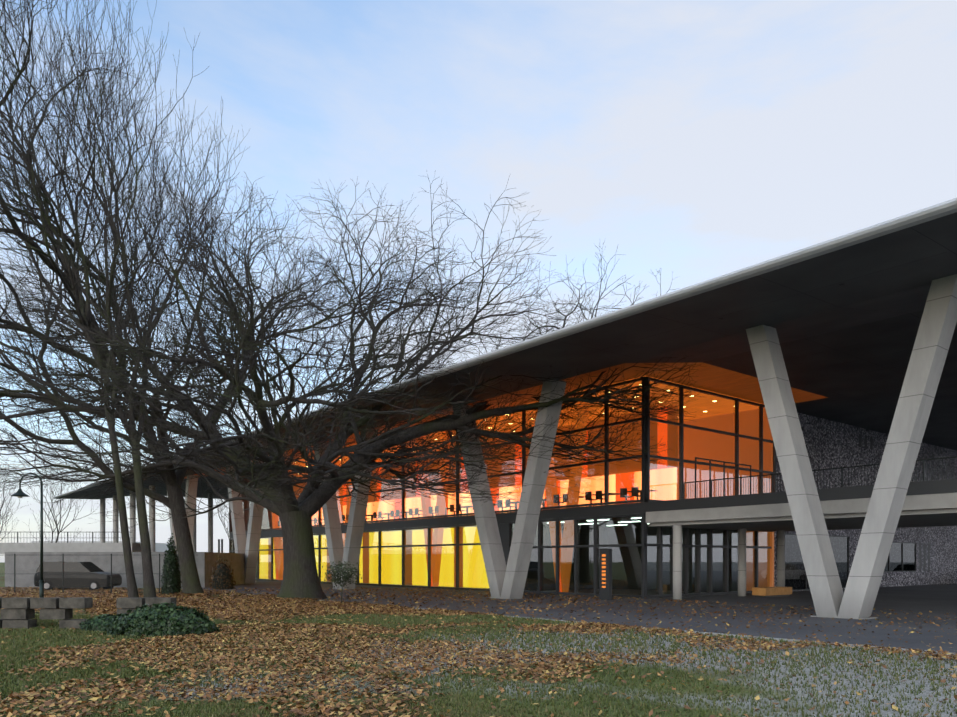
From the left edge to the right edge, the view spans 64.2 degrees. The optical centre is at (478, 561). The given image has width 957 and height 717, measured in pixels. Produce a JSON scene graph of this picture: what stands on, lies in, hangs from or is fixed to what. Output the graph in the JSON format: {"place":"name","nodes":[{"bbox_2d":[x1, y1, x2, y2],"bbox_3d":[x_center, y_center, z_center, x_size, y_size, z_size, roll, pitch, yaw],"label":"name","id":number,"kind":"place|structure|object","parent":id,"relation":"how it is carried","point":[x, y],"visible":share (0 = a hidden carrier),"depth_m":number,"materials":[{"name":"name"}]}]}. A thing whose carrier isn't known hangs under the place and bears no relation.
{"place":"outdoors","nodes":[
{"label":"outdoors","id":0,"kind":"place"},
{"bbox_2d":[31,541,171,551],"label":"buildings","id":1,"kind":"structure","parent":0,"point":[161,547],"depth_m":199.06,"materials":[{"name":"grey"}]},
{"bbox_2d":[0,562,956,716],"bbox_3d":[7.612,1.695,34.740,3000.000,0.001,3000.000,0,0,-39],"label":"terrain","id":2,"kind":"structure","parent":0,"point":[926,691],"depth_m":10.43,"materials":[{"name":"green plant"}]},
{"bbox_2d":[0,458,28,539],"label":"tree","id":3,"kind":"object","parent":2,"relation":"on","point":[2,514],"visible":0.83,"depth_m":120.50,"materials":[{"name":"brown plant"}]},
{"bbox_2d":[10,473,44,597],"bbox_3d":[-17.579,-0.881,29.652,1.228,5.154,0.651,0,0,15],"label":"street lamp","id":4,"kind":"object","parent":2,"relation":"on","point":[19,493],"visible":0.96,"depth_m":29.70,"materials":[{"name":"grey metal"}]},
{"bbox_2d":[0,464,77,468],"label":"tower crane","id":5,"kind":"object","parent":2,"relation":"on","point":[29,465],"visible":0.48,"depth_m":298.19,"materials":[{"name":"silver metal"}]},
{"bbox_2d":[0,532,140,553],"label":"walkway bridge","id":6,"kind":"structure","parent":2,"relation":"on","point":[65,547],"depth_m":73.54,"materials":[{"name":"concrete"}]},
{"bbox_2d":[34,562,121,589],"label":"black car","id":7,"kind":"object","parent":2,"relation":"on","point":[52,578],"depth_m":43.35,"materials":[{"name":"black paint"}]},
{"bbox_2d":[0,597,175,629],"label":"concrete block stack","id":8,"kind":"object","parent":2,"relation":"on","point":[18,612],"visible":0.62,"depth_m":18.80,"materials":[{"name":"grey concrete"}]},
{"bbox_2d":[1,554,197,592],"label":"wire fence","id":9,"kind":"object","parent":2,"relation":"on","point":[63,565],"visible":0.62,"depth_m":39.69,"materials":[{"name":"grey metal"}]},
{"bbox_2d":[79,613,125,632],"bbox_3d":[-8.854,1.512,18.559,1.534,0.506,1.528,0,0,-39],"label":"ivy mound","id":10,"kind":"object","parent":2,"relation":"on","point":[95,624],"depth_m":18.11,"materials":[{"name":"green plant"}]},
{"bbox_2d":[0,0,210,596],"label":"slim tree","id":11,"kind":"object","parent":2,"relation":"on","point":[132,590],"visible":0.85,"depth_m":27.40,"materials":[{"name":"brown plant"}]},
{"bbox_2d":[5,552,244,587],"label":"block wall","id":12,"kind":"structure","parent":2,"relation":"on","point":[205,562],"depth_m":48.68,"materials":[{"name":"grey concrete"}]},
{"bbox_2d":[0,0,253,597],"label":"slim tree","id":13,"kind":"object","parent":2,"relation":"on","point":[149,590],"visible":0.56,"depth_m":29.56,"materials":[{"name":"brown plant"}]},
{"bbox_2d":[103,602,221,637],"bbox_3d":[-7.280,1.361,17.612,2.703,0.848,1.700,0,0,-10],"label":"ivy mound","id":14,"kind":"object","parent":2,"relation":"on","point":[128,624],"depth_m":17.07,"materials":[{"name":"green plant"}]},
{"bbox_2d":[161,533,181,594],"bbox_3d":[-15.911,0.203,39.561,1.090,3.392,1.125,0,0,-39],"label":"conifer shrub","id":15,"kind":"object","parent":2,"relation":"on","point":[168,558],"depth_m":39.31,"materials":[{"name":"green plant"}]},
{"bbox_2d":[214,499,228,538],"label":"tree","id":16,"kind":"object","parent":2,"relation":"on","point":[225,514],"visible":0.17,"depth_m":128.85,"materials":[{"name":"brown plant"}]},
{"bbox_2d":[0,0,464,594],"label":"leaning tree","id":17,"kind":"object","parent":2,"relation":"on","point":[190,578],"visible":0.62,"depth_m":32.46,"materials":[{"name":"brown plant"}]},
{"bbox_2d":[319,557,361,602],"bbox_3d":[-5.364,0.762,29.777,1.678,1.868,1.655,0,0,-39],"label":"shrub","id":18,"kind":"object","parent":2,"relation":"on","point":[338,571],"depth_m":29.57,"materials":[{"name":"green plant"}]},
{"bbox_2d":[0,586,956,716],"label":"fallen leaves","id":19,"kind":"object","parent":2,"relation":"on","point":[229,605],"visible":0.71,"depth_m":13.67,"materials":[{"name":"brown plant"}]},
{"bbox_2d":[0,0,956,561],"label":"sky","id":20,"kind":"structure","parent":0,"point":[699,141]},
{"bbox_2d":[180,580,956,654],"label":"paved walkway","id":21,"kind":"structure","parent":0,"point":[937,600],"depth_m":25.68,"materials":[{"name":"concrete"}]},
{"bbox_2d":[23,463,99,542],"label":"tree","id":22,"kind":"object","parent":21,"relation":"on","point":[48,515],"visible":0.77,"depth_m":94.34,"materials":[{"name":"brown plant"}]},
{"bbox_2d":[209,554,235,588],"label":"shrub","id":23,"kind":"object","parent":21,"relation":"on","point":[222,577],"depth_m":46.34,"materials":[{"name":"brown plant"}]},
{"bbox_2d":[0,165,703,598],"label":"bare tree","id":24,"kind":"object","parent":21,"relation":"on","point":[286,505],"visible":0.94,"depth_m":30.21,"materials":[{"name":"brown plant"}]},
{"bbox_2d":[218,376,775,598],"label":"glass facade","id":25,"kind":"structure","parent":21,"relation":"on","point":[608,512],"depth_m":43.18,"materials":[{"name":"grey"}]},
{"bbox_2d":[272,402,589,591],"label":"interior struts","id":26,"kind":"object","parent":25,"relation":"attached to","point":[550,490],"depth_m":41.13,"materials":[{"name":"orange paint"}]},
{"bbox_2d":[100,274,956,619],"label":"v-shaped columns","id":27,"kind":"structure","parent":21,"relation":"on","point":[858,596],"depth_m":23.96,"materials":[{"name":"concrete"}]},
{"bbox_2d":[53,198,956,498],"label":"roof canopy","id":28,"kind":"object","parent":27,"relation":"on","point":[847,348],"visible":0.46,"depth_m":27.76,"materials":[{"name":"black metal"}]},
{"bbox_2d":[99,284,843,493],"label":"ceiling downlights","id":29,"kind":"object","parent":28,"relation":"on","point":[625,345],"visible":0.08,"depth_m":34.58,"materials":[{"name":"white"}]},
{"bbox_2d":[599,549,611,599],"bbox_3d":[5.544,0.570,33.285,0.205,2.250,0.550,0,0,-39],"label":"illuminated sign","id":30,"kind":"object","parent":21,"relation":"on","point":[605,574],"visible":1,"depth_m":33.16,"materials":[{"name":"grey metal"}]},
{"bbox_2d":[752,587,791,596],"bbox_3d":[14.095,1.465,36.594,2.400,0.460,0.700,0,0,-39],"label":"bench","id":31,"kind":"object","parent":21,"relation":"on","point":[770,591],"visible":0.89,"depth_m":36.09,"materials":[{"name":"brown wood"}]},
{"bbox_2d":[645,479,956,599],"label":"balcony","id":32,"kind":"structure","parent":21,"relation":"on","point":[931,503],"depth_m":31.15,"materials":[{"name":"grey concrete"}]},
{"bbox_2d":[683,456,956,498],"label":"bridge railing","id":33,"kind":"object","parent":32,"relation":"on","point":[750,476],"visible":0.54,"depth_m":32.82,"materials":[{"name":"metal"}]},
{"bbox_2d":[774,412,956,590],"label":"stone building","id":34,"kind":"structure","parent":21,"relation":"on","point":[922,556],"depth_m":48.57,"materials":[{"name":"grey stone"}]}
]}

